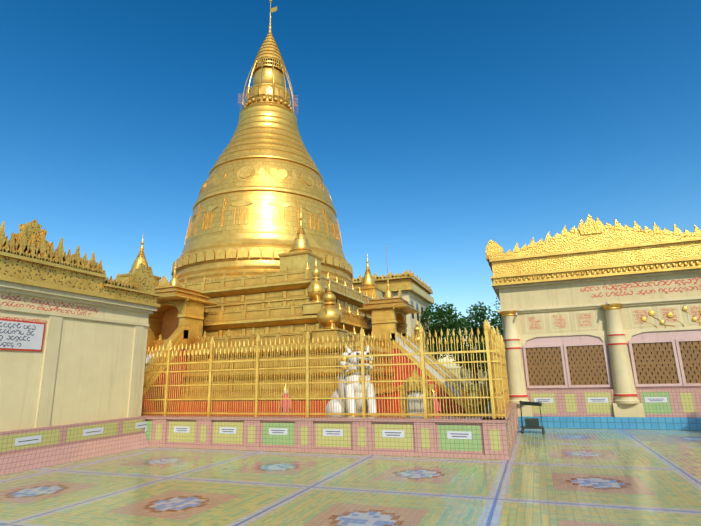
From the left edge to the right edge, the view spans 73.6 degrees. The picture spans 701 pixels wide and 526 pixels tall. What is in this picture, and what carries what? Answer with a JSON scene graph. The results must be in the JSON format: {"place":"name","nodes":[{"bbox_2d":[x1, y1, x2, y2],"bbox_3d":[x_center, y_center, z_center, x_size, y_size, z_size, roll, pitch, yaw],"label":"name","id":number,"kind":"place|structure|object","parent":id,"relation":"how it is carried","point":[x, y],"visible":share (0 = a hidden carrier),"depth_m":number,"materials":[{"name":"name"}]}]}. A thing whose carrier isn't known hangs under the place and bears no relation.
{"place":"outdoors","nodes":[
{"label":"outdoors","id":0,"kind":"place"},
{"bbox_2d":[142,403,519,459],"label":"enclosure wall","id":1,"kind":"structure","parent":0,"point":[476,438],"depth_m":11.57,"materials":[{"name":"pink tile"}]},
{"bbox_2d":[141,320,509,418],"bbox_3d":[-4.486,4.064,16.836,19.428,2.250,6.239,-7,-15,20],"label":"enclosure fence","id":2,"kind":"object","parent":1,"relation":"on","point":[495,351],"visible":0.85,"depth_m":12.27,"materials":[{"name":"gold metal"}]},
{"bbox_2d":[0,385,700,525],"bbox_3d":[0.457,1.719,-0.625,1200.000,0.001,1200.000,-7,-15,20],"label":"ground","id":3,"kind":"structure","parent":0,"point":[589,477],"depth_m":7.94,"materials":[{"name":"tile"}]},
{"bbox_2d":[0,281,156,475],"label":"hall wall","id":4,"kind":"structure","parent":3,"relation":"on","point":[72,368],"depth_m":11.69,"materials":[{"name":"beige paint"}]},
{"bbox_2d":[0,219,161,307],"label":"ornate roof","id":5,"kind":"structure","parent":4,"relation":"on","point":[29,256],"depth_m":11.72,"materials":[{"name":"gold metal"}]},
{"bbox_2d":[142,262,217,414],"bbox_3d":[-8.752,3.084,19.508,2.900,7.252,6.365,-7,-15,20],"label":"shrine","id":6,"kind":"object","parent":3,"relation":"on","point":[177,318],"depth_m":20.55,"materials":[{"name":"gold metal"}]},
{"bbox_2d":[119,0,426,416],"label":"stupa","id":7,"kind":"object","parent":3,"relation":"on","point":[262,255],"visible":0.52,"depth_m":24.71,"materials":[{"name":"gold metal"}]},
{"bbox_2d":[279,382,291,415],"bbox_3d":[-2.029,4.579,14.664,0.660,1.750,0.660,-7,-15,20],"label":"statue","id":8,"kind":"object","parent":3,"relation":"on","point":[286,408],"visible":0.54,"depth_m":14.59,"materials":[{"name":"pink stone"}]},
{"bbox_2d":[326,341,377,416],"bbox_3d":[0.066,4.259,16.337,1.800,3.060,2.680,5,-15,-23],"label":"lion statue","id":9,"kind":"object","parent":3,"relation":"on","point":[350,360],"visible":0.42,"depth_m":15.71,"materials":[{"name":"white stone"}]},
{"bbox_2d":[397,369,434,416],"bbox_3d":[1.765,3.820,12.400,1.000,1.980,0.440,-7,-15,20],"label":"shrine","id":10,"kind":"object","parent":3,"relation":"on","point":[410,393],"visible":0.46,"depth_m":12.42,"materials":[{"name":"gold metal"}]},
{"bbox_2d":[357,246,490,412],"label":"stair gate","id":11,"kind":"structure","parent":3,"relation":"on","point":[388,312],"depth_m":24.19,"materials":[{"name":"gold metal"}]},
{"bbox_2d":[433,390,440,416],"bbox_3d":[2.371,4.239,13.329,0.594,1.575,0.594,-7,-15,20],"label":"statue","id":12,"kind":"object","parent":3,"relation":"on","point":[435,401],"visible":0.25,"depth_m":13.26,"materials":[{"name":"pink stone"}]},
{"bbox_2d":[419,302,469,359],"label":"tree","id":13,"kind":"object","parent":3,"relation":"on","point":[439,314],"visible":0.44,"depth_m":50.01,"materials":[{"name":"green plant"}]},
{"bbox_2d":[441,324,487,383],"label":"tree","id":14,"kind":"object","parent":3,"relation":"on","point":[467,358],"visible":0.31,"depth_m":62.29,"materials":[{"name":"green plant"}]},
{"bbox_2d":[447,301,503,387],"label":"tree","id":15,"kind":"object","parent":3,"relation":"on","point":[480,315],"visible":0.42,"depth_m":58.77,"materials":[{"name":"green plant"}]},
{"bbox_2d":[482,298,502,334],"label":"tree","id":16,"kind":"object","parent":3,"relation":"on","point":[495,316],"visible":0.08,"depth_m":65.61,"materials":[{"name":"green plant"}]},
{"bbox_2d":[481,336,503,372],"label":"tree","id":17,"kind":"object","parent":3,"relation":"on","point":[486,359],"visible":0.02,"depth_m":57.86,"materials":[{"name":"green plant"}]},
{"bbox_2d":[519,400,544,433],"bbox_3d":[5.657,4.770,14.543,0.778,0.958,0.440,-7,-15,20],"label":"wire trolley","id":18,"kind":"object","parent":3,"relation":"on","point":[531,423],"visible":1,"depth_m":14.41,"materials":[{"name":"metal"}]},
{"bbox_2d":[0,0,700,367],"label":"sky","id":19,"kind":"structure","parent":0,"point":[435,131],"materials":[{"name":"blue"}]},
{"bbox_2d":[352,269,433,349],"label":"back building","id":20,"kind":"structure","parent":0,"point":[416,292],"depth_m":46.50,"materials":[{"name":"beige paint"}]},
{"bbox_2d":[444,366,487,384],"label":"boundary wall","id":21,"kind":"structure","parent":0,"point":[483,375],"depth_m":72.28,"materials":[{"name":"beige paint"}]},
{"bbox_2d":[495,269,700,429],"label":"hall wall","id":22,"kind":"structure","parent":0,"point":[580,354],"depth_m":15.59,"materials":[{"name":"beige paint"}]},
{"bbox_2d":[485,214,700,300],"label":"ornate roof","id":23,"kind":"structure","parent":22,"relation":"on","point":[590,248],"depth_m":16.30,"materials":[{"name":"gold metal"}]}
]}

